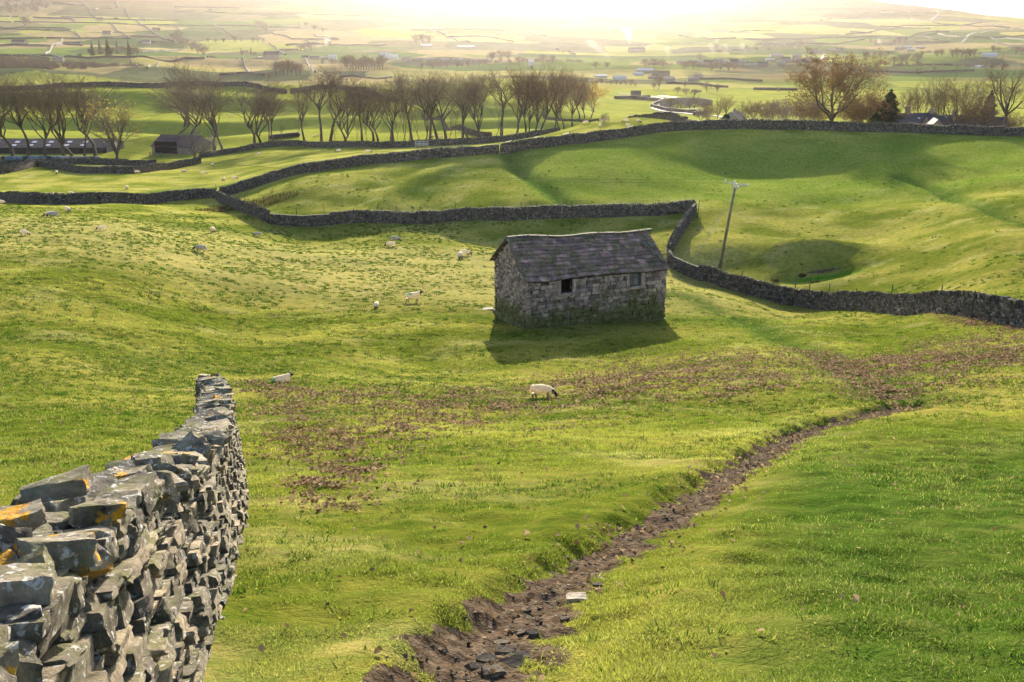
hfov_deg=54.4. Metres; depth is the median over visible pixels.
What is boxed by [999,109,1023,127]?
bush
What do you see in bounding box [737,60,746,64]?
house
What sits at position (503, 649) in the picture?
flat stone
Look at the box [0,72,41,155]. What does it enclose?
bare tree
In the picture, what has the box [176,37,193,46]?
bare tree
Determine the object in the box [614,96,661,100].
wall
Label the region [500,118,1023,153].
field wall
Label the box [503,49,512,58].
bare tree
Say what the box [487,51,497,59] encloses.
bare tree
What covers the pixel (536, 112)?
bare tree
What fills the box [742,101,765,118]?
bush
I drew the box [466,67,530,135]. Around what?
bare tree
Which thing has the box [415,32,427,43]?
bare tree
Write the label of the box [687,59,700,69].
bare tree
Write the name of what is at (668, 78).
house
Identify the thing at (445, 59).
house
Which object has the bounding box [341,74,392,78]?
wall
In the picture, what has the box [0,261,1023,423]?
grass
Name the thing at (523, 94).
bare tree
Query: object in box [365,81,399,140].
bare tree
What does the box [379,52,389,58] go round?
house
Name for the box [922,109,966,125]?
farmhouse
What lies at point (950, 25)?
wall
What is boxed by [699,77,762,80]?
wall
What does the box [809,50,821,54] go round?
house
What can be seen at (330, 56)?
house
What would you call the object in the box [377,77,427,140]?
bare tree
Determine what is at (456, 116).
sapling
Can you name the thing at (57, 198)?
field wall
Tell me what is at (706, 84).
bare tree
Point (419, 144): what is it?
hay feeder
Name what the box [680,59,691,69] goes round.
bare tree
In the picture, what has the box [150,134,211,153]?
open shed
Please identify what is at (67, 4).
wall
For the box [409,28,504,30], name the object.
wall
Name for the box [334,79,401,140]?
bare tree
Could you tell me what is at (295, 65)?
bare tree
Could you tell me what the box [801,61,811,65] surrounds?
house
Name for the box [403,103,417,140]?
sapling
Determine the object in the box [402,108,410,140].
sapling
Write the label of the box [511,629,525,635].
flat stone
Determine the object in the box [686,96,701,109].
bare tree
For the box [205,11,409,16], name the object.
wall
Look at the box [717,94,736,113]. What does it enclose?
bare tree
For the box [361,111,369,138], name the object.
sapling
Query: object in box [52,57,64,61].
barn
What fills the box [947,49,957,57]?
bare tree
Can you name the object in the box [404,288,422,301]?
sheep
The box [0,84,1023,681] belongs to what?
ground
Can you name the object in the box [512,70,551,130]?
bare tree
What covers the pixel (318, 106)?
bare tree
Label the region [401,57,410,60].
house
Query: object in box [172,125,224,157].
bush
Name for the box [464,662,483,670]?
flat stone
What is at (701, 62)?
house
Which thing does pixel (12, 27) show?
wall
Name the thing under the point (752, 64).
house
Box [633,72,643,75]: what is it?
house
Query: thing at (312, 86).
field wall
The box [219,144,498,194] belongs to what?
field wall
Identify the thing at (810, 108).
bush
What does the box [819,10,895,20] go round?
wall
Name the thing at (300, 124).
sapling
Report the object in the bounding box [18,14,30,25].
bare tree
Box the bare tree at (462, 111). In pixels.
[432,73,492,137]
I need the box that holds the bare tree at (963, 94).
[928,73,983,123]
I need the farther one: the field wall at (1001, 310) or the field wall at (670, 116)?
the field wall at (670, 116)
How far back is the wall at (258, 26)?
2451.39 m
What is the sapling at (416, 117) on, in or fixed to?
on the ground at (842, 260)
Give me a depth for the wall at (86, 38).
1762.48 m
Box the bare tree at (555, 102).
[540,66,583,127]
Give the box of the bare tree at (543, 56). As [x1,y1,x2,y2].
[535,53,548,62]
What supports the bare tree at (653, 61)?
on the valley floor
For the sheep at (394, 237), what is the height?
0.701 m
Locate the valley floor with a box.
[0,54,1023,119]
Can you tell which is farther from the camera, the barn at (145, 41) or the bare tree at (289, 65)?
the barn at (145, 41)
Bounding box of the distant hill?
[1002,16,1023,18]
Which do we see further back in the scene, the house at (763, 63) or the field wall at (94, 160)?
the house at (763, 63)
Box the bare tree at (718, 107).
[710,101,726,117]
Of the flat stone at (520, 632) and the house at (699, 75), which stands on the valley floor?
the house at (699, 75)
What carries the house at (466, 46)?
on the hillside
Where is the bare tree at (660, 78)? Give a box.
[649,72,665,88]
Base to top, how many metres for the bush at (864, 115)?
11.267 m
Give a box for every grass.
[0,129,1023,322]
[0,167,1023,377]
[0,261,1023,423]
[0,408,1023,548]
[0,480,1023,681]
[211,529,1023,681]
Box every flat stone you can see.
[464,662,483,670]
[475,652,496,662]
[481,664,506,677]
[493,639,510,644]
[494,645,516,654]
[499,655,524,667]
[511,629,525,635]
[514,651,530,657]
[523,607,531,612]
[526,629,539,637]
[560,616,569,621]
[566,592,586,604]
[593,582,601,586]
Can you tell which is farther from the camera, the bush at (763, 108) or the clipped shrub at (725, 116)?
the bush at (763, 108)
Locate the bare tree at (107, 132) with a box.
[79,90,145,158]
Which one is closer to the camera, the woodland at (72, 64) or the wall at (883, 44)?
the woodland at (72, 64)
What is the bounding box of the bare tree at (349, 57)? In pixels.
[345,55,355,68]
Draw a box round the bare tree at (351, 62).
[344,58,356,67]
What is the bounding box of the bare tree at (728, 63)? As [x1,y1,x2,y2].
[723,60,735,70]
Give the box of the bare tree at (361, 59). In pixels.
[359,56,368,69]
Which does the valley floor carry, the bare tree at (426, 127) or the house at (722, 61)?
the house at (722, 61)
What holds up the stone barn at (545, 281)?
on the ground at (842, 260)
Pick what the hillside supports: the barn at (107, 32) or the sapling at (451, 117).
the barn at (107, 32)
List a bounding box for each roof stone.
[647,242,655,247]
[654,251,664,261]
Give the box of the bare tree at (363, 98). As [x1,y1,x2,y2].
[341,81,380,140]
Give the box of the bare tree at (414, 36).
[411,34,420,42]
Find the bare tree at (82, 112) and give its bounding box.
[62,77,103,155]
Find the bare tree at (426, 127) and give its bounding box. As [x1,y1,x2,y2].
[408,85,454,139]
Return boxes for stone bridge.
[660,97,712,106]
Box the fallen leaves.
[0,266,1023,681]
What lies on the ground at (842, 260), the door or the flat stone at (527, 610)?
the flat stone at (527, 610)
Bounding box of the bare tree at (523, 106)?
[488,61,552,132]
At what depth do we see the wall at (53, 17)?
2404.77 m
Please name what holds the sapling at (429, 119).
on the ground at (842, 260)
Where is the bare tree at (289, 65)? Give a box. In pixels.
[283,59,294,74]
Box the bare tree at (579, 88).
[562,71,593,118]
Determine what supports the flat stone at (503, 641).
on the ground at (842, 260)
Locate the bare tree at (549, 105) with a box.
[529,63,580,126]
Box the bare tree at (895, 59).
[888,56,900,62]
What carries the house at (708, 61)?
on the valley floor
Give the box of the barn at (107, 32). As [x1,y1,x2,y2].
[102,31,111,34]
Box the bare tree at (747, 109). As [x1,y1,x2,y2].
[736,98,755,119]
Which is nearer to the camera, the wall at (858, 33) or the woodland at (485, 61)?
the woodland at (485, 61)
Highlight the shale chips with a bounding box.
[384,409,900,681]
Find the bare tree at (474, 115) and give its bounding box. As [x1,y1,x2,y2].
[445,71,493,136]
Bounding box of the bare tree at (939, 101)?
[920,82,949,114]
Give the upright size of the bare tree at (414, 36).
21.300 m
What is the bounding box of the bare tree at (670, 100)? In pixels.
[667,97,677,107]
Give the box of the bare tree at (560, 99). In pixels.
[546,71,576,128]
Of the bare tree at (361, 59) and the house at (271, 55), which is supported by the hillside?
the house at (271, 55)
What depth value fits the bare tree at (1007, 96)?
179.89 m
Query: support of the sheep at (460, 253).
on the ground at (842, 260)
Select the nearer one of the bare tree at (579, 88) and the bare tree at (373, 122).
the bare tree at (373, 122)
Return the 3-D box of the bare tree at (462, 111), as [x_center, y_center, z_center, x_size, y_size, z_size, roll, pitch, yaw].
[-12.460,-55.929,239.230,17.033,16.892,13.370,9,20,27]
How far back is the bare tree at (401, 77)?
337.57 m
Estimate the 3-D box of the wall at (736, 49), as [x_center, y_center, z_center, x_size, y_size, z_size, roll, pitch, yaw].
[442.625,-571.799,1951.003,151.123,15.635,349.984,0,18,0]
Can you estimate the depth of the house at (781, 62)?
1072.07 m
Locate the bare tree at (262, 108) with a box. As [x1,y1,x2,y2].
[241,75,295,142]
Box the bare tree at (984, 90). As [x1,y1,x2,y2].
[941,75,990,111]
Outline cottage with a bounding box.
[720,107,746,119]
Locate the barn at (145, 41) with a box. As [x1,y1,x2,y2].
[141,40,150,43]
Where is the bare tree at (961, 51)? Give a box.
[957,48,965,56]
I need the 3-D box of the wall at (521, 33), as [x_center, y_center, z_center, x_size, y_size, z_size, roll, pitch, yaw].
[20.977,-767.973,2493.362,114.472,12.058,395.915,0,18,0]
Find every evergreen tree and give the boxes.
[866,112,882,122]
[876,89,904,122]
[984,90,996,116]
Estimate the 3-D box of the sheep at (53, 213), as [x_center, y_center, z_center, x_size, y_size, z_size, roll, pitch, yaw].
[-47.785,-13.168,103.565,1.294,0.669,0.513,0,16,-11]
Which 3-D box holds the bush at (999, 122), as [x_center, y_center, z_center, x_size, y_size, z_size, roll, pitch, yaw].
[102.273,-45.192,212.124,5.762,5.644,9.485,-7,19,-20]
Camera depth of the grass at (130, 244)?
78.23 m
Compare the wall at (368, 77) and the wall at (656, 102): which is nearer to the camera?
the wall at (656, 102)
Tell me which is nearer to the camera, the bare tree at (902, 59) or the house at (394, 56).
the bare tree at (902, 59)
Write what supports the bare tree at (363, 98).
on the ground at (842, 260)
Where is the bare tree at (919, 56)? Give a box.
[912,53,923,62]
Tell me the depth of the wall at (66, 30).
2039.00 m
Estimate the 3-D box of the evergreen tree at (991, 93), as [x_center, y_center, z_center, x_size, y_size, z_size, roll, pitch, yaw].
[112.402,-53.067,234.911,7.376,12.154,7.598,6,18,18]
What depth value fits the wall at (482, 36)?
2259.05 m
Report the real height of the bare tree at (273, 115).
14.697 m
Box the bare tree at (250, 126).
[208,80,289,142]
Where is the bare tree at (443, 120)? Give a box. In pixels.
[397,72,494,138]
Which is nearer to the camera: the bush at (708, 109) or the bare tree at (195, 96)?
the bare tree at (195, 96)
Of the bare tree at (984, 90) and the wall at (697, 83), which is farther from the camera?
the wall at (697, 83)
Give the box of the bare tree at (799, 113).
[790,100,819,119]
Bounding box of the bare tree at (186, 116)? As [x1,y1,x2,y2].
[150,80,210,134]
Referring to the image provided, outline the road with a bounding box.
[618,93,722,117]
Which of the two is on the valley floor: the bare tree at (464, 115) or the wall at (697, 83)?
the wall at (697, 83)
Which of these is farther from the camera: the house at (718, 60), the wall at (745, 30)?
the wall at (745, 30)
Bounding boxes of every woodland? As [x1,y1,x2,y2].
[0,0,49,12]
[0,54,55,69]
[44,58,143,69]
[425,57,582,67]
[644,60,753,67]
[873,61,1008,67]
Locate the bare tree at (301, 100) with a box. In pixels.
[284,80,318,140]
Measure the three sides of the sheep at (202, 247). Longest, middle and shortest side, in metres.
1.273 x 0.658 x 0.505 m
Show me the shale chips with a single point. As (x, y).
(537, 618)
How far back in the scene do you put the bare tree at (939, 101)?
247.50 m
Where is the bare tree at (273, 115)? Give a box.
[249,88,291,140]
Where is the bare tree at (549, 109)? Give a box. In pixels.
[524,62,570,129]
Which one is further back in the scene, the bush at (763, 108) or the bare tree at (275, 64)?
the bare tree at (275, 64)
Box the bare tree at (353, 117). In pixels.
[324,84,372,140]
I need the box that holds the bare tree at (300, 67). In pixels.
[295,62,303,75]
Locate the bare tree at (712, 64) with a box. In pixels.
[705,61,720,70]
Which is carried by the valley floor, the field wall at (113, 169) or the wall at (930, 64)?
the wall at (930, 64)
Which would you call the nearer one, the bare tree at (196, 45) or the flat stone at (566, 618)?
the flat stone at (566, 618)
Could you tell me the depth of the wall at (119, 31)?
1974.68 m
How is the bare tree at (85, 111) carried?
on the ground at (842, 260)
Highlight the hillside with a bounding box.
[0,0,1023,63]
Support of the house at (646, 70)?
on the valley floor
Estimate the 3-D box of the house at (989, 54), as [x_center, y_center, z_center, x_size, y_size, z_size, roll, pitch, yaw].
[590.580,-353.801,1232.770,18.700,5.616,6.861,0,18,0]
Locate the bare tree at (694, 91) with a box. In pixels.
[688,88,700,96]
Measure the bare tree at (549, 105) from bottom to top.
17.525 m
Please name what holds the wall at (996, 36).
on the hillside
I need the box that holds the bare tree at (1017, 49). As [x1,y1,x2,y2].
[1011,44,1020,54]
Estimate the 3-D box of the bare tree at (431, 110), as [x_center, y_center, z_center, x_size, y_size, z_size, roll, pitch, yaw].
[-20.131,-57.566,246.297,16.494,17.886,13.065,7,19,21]
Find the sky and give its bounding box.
[878,0,1023,15]
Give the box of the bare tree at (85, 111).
[44,73,125,155]
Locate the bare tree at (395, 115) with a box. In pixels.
[375,75,425,140]
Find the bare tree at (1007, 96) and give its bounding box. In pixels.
[967,55,1023,125]
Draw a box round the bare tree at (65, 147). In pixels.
[18,71,88,155]
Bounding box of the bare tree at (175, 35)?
[163,31,182,39]
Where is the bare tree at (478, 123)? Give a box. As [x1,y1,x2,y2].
[431,71,495,136]
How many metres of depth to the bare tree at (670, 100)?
542.83 m
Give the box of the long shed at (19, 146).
[0,138,124,153]
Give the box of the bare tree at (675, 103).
[671,100,682,107]
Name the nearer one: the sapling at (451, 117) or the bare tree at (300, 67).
the sapling at (451, 117)
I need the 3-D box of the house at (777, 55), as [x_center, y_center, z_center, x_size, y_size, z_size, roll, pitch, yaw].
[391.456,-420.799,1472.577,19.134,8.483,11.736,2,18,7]
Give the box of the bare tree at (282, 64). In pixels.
[276,59,288,74]
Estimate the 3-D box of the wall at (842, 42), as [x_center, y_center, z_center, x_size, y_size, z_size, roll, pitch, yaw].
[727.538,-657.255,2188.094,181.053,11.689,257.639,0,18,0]
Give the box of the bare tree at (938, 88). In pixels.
[920,72,958,114]
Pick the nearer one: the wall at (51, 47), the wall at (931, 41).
the wall at (51, 47)
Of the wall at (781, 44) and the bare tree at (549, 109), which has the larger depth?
the wall at (781, 44)
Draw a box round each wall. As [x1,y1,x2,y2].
[0,26,23,27]
[0,28,51,30]
[0,37,42,38]
[0,44,50,45]
[0,157,156,165]
[0,160,36,173]
[0,188,216,204]
[0,373,248,681]
[4,81,286,93]
[12,54,81,56]
[14,21,128,24]
[25,26,70,29]
[33,16,74,21]
[34,55,204,61]
[37,156,201,173]
[45,38,62,53]
[46,37,130,38]
[52,2,84,5]
[53,29,79,36]
[55,43,82,45]
[61,16,94,17]
[82,1,111,9]
[91,11,179,20]
[110,23,129,37]
[130,24,183,25]
[130,36,158,37]
[137,20,174,42]
[139,41,170,42]
[141,48,182,51]
[199,127,559,156]
[205,7,239,7]
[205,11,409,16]
[205,25,232,35]
[207,56,262,58]
[215,190,270,222]
[216,25,299,27]
[219,72,264,75]
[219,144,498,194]
[236,57,251,71]
[269,42,285,54]
[269,199,695,226]
[270,31,337,39]
[286,43,387,45]
[290,85,381,98]
[305,58,315,72]
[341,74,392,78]
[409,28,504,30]
[421,112,491,136]
[428,30,470,42]
[448,35,513,41]
[496,31,545,36]
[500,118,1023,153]
[542,111,598,122]
[553,48,574,54]
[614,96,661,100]
[628,111,698,121]
[650,97,665,106]
[651,104,696,112]
[666,82,727,87]
[666,203,696,256]
[666,249,1023,327]
[679,34,735,39]
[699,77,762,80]
[714,30,775,32]
[717,44,755,51]
[743,37,818,40]
[753,87,797,90]
[755,42,819,44]
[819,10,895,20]
[819,36,893,37]
[819,39,864,44]
[845,32,871,34]
[850,27,930,32]
[858,69,974,72]
[875,43,892,44]
[880,25,1023,28]
[897,31,949,37]
[897,63,958,65]
[906,33,958,37]
[906,36,942,40]
[915,19,957,24]
[915,41,947,42]
[964,22,1006,26]
[973,35,1023,37]
[989,36,1023,40]
[993,42,1023,45]
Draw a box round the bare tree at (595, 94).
[575,80,610,117]
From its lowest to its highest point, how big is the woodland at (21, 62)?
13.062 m
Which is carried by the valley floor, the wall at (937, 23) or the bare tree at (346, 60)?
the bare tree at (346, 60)
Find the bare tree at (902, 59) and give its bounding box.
[897,54,907,61]
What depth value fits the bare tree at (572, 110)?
292.11 m
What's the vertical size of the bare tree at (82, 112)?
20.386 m
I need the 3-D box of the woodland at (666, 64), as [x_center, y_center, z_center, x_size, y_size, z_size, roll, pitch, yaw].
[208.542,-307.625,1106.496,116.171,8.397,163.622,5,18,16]
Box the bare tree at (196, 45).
[188,41,205,53]
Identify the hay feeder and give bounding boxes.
[415,141,427,147]
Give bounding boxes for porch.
[927,117,942,125]
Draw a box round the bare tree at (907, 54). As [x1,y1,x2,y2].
[898,51,913,61]
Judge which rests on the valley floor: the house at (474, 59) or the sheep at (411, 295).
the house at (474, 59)
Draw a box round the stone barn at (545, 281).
[489,228,669,328]
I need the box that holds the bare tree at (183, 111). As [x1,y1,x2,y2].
[134,72,236,134]
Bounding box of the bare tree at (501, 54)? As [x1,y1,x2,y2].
[492,49,506,58]
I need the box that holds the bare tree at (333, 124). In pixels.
[299,64,383,140]
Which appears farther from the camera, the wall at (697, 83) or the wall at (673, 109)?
the wall at (697, 83)
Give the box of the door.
[154,141,177,153]
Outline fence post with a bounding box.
[970,290,975,318]
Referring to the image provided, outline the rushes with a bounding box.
[195,190,820,282]
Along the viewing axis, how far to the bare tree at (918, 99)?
248.41 m
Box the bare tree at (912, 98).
[895,85,927,112]
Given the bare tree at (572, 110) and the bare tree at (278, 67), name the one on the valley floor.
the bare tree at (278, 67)
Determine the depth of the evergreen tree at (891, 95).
205.98 m
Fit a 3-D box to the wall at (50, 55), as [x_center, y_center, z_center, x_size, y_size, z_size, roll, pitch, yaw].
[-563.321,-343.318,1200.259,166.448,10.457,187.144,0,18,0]
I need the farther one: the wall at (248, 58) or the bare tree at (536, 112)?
the wall at (248, 58)
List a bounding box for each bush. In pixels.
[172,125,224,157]
[599,113,609,121]
[692,108,708,119]
[700,101,718,119]
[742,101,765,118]
[747,99,786,119]
[762,98,796,120]
[771,97,820,120]
[792,94,827,119]
[796,100,834,120]
[836,86,912,122]
[836,91,890,121]
[939,90,999,126]
[984,117,1014,127]
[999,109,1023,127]
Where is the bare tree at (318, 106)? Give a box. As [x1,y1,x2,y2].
[286,69,351,140]
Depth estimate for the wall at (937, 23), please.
3078.43 m
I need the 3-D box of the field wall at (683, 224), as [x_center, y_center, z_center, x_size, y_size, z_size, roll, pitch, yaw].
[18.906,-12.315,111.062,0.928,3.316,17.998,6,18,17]
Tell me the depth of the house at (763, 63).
1059.04 m
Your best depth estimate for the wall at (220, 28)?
2258.97 m
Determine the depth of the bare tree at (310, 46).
1705.84 m
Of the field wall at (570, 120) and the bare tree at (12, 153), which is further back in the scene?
the field wall at (570, 120)
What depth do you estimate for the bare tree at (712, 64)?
996.02 m
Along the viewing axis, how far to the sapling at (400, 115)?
248.03 m
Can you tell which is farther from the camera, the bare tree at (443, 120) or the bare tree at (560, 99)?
the bare tree at (560, 99)
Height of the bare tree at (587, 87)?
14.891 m
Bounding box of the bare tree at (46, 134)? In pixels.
[0,74,89,155]
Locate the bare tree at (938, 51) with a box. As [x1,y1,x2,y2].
[933,49,941,54]
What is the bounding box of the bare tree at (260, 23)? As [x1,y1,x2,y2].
[257,20,266,26]
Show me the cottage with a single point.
(733, 114)
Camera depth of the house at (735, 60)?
1061.13 m
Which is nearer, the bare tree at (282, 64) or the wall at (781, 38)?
the bare tree at (282, 64)
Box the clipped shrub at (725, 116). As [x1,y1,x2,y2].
[722,114,729,119]
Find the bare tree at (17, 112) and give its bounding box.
[0,73,60,155]
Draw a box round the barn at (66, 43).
[63,42,82,44]
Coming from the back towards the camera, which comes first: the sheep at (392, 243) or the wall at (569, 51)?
the wall at (569, 51)
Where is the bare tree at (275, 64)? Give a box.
[267,62,278,75]
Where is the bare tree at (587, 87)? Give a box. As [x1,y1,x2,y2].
[571,77,595,118]
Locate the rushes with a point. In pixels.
(221, 209)
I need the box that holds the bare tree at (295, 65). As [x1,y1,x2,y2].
[291,61,299,75]
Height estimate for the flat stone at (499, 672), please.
0.061 m
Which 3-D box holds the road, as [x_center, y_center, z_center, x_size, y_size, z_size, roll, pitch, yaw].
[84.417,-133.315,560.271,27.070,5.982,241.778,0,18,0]
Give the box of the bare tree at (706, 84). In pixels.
[698,81,712,91]
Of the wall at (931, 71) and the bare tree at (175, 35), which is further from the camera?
the bare tree at (175, 35)
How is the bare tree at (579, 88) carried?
on the ground at (842, 260)
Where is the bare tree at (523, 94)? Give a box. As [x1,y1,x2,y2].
[499,65,551,131]
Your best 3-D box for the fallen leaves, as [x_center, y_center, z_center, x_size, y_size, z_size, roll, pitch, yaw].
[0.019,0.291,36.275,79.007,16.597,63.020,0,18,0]
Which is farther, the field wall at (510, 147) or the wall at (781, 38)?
the wall at (781, 38)
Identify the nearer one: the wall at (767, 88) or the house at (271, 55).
the wall at (767, 88)
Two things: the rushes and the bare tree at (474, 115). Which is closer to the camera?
the rushes
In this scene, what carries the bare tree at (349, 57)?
on the valley floor
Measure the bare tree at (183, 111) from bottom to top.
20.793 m
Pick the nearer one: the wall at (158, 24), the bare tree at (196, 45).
the bare tree at (196, 45)
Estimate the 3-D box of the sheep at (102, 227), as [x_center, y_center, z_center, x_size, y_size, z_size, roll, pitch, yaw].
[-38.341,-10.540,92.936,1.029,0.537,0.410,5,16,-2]
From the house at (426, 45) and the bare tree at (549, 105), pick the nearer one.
the bare tree at (549, 105)
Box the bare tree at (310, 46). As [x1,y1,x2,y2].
[306,43,315,51]
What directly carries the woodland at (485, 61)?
on the valley floor
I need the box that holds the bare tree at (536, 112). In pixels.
[516,66,568,129]
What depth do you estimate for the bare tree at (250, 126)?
251.85 m
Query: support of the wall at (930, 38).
on the hillside
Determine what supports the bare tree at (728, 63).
on the valley floor
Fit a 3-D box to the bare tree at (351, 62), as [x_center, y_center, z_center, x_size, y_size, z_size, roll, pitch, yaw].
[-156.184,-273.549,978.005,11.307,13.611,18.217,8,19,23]
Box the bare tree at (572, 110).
[565,67,597,126]
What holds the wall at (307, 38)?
on the hillside
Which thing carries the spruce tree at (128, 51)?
on the valley floor
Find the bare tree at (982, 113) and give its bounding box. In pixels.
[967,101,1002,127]
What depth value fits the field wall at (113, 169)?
199.71 m
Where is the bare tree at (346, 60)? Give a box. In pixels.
[340,55,353,68]
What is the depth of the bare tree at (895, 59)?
1218.20 m
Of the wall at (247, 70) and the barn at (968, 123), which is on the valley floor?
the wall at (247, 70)
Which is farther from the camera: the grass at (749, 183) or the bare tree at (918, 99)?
the bare tree at (918, 99)
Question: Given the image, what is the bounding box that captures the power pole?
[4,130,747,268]
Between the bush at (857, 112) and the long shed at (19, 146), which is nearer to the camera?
the bush at (857, 112)
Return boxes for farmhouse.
[881,104,936,123]
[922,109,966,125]
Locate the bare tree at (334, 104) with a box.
[306,75,372,140]
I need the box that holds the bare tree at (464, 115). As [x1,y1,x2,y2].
[447,72,489,136]
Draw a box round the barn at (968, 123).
[952,117,1009,127]
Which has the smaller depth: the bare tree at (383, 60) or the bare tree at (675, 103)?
the bare tree at (675, 103)
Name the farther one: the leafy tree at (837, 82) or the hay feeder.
the hay feeder
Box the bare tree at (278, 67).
[272,59,287,71]
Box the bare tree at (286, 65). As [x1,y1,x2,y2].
[282,59,293,74]
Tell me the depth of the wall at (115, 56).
1109.52 m
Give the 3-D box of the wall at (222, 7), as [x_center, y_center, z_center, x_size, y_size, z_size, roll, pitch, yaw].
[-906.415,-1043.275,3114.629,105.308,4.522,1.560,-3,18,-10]
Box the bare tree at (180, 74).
[157,50,210,126]
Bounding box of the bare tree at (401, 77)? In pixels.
[383,69,413,110]
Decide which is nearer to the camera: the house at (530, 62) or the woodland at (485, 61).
the house at (530, 62)
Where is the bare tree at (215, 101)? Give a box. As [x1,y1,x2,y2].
[189,89,235,148]
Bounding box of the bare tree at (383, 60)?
[375,54,388,68]
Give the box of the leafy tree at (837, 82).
[783,47,895,121]
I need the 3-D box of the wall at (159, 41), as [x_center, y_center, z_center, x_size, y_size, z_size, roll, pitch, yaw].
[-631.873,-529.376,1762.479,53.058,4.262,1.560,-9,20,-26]
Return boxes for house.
[263,51,279,59]
[309,56,319,59]
[328,54,336,59]
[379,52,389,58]
[390,54,398,59]
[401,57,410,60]
[414,58,421,61]
[421,44,432,46]
[441,58,449,62]
[452,58,462,62]
[457,45,474,48]
[471,58,478,62]
[528,59,533,65]
[594,74,606,77]
[612,75,626,79]
[628,47,644,52]
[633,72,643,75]
[637,68,653,72]
[651,71,669,75]
[662,76,674,80]
[687,77,698,81]
[694,74,702,78]
[695,60,703,64]
[703,60,713,63]
[714,58,723,63]
[720,60,730,64]
[730,59,738,63]
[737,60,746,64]
[743,63,758,66]
[756,62,767,65]
[765,58,774,62]
[770,53,783,57]
[777,61,785,64]
[780,57,790,60]
[786,59,795,62]
[792,54,801,58]
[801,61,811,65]
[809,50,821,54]
[827,49,839,51]
[895,47,904,49]
[980,53,997,56]
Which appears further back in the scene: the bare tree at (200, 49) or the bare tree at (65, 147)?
the bare tree at (200, 49)
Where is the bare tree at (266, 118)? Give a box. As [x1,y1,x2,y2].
[250,91,272,140]
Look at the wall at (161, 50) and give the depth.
1567.38 m
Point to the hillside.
(602, 31)
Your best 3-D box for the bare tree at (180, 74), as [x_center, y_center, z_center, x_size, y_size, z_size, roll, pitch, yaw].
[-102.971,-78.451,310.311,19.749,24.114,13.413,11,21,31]
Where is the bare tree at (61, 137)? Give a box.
[15,70,90,155]
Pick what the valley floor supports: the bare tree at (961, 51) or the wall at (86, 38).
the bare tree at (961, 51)
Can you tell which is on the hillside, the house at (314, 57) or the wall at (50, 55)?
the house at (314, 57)
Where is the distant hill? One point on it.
(1022, 17)
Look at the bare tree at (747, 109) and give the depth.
308.64 m
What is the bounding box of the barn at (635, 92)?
[630,90,640,96]
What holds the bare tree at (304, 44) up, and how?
on the hillside
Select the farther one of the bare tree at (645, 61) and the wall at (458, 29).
the wall at (458, 29)
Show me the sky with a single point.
(986, 7)
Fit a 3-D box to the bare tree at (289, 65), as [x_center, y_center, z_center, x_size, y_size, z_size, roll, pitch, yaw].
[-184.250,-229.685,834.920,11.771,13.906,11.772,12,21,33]
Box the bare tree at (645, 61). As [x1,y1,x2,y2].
[639,57,649,64]
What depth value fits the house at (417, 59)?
1212.95 m
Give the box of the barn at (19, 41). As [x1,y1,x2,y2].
[11,39,27,43]
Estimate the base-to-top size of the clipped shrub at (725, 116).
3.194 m
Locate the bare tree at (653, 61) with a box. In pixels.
[647,58,658,66]
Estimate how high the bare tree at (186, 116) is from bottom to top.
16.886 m
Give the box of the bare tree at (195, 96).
[160,64,244,150]
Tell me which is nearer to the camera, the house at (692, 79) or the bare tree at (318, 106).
the bare tree at (318, 106)
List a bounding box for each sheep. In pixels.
[19,230,29,235]
[46,211,58,216]
[96,225,106,230]
[192,245,206,251]
[271,371,293,382]
[374,301,378,308]
[384,241,395,246]
[390,236,400,241]
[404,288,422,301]
[458,251,462,258]
[460,249,471,255]
[530,384,557,398]
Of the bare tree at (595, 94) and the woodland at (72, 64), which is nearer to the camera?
the bare tree at (595, 94)
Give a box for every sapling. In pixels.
[295,113,304,138]
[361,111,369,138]
[395,99,406,140]
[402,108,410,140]
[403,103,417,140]
[407,101,427,139]
[419,109,433,138]
[448,104,463,135]
[449,115,456,137]
[487,100,509,135]
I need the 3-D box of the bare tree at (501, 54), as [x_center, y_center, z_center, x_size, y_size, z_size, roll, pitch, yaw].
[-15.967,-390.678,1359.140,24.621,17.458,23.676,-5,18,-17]
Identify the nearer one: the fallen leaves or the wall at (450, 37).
the fallen leaves
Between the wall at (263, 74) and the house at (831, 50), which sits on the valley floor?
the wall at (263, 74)
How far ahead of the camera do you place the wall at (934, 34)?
2475.44 m
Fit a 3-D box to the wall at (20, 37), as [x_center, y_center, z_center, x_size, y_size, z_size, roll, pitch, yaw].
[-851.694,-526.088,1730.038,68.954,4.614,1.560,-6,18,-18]
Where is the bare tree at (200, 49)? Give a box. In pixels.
[196,46,208,54]
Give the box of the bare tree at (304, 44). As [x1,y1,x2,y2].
[301,41,309,51]
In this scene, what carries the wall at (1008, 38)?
on the hillside
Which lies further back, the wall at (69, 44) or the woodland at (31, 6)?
the woodland at (31, 6)
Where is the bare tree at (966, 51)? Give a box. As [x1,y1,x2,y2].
[963,48,972,58]
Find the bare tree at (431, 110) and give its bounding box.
[406,73,458,138]
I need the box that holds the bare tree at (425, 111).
[386,67,457,138]
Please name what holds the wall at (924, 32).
on the hillside
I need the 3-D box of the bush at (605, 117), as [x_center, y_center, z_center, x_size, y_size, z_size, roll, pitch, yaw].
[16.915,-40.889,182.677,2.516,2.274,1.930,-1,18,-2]
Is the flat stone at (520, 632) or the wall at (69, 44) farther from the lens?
the wall at (69, 44)
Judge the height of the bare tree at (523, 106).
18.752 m
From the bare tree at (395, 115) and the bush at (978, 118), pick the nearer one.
the bush at (978, 118)
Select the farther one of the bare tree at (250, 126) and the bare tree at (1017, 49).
the bare tree at (1017, 49)
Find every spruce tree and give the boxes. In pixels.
[105,38,110,55]
[126,41,131,55]
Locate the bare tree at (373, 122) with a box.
[342,79,401,141]
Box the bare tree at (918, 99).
[901,81,952,112]

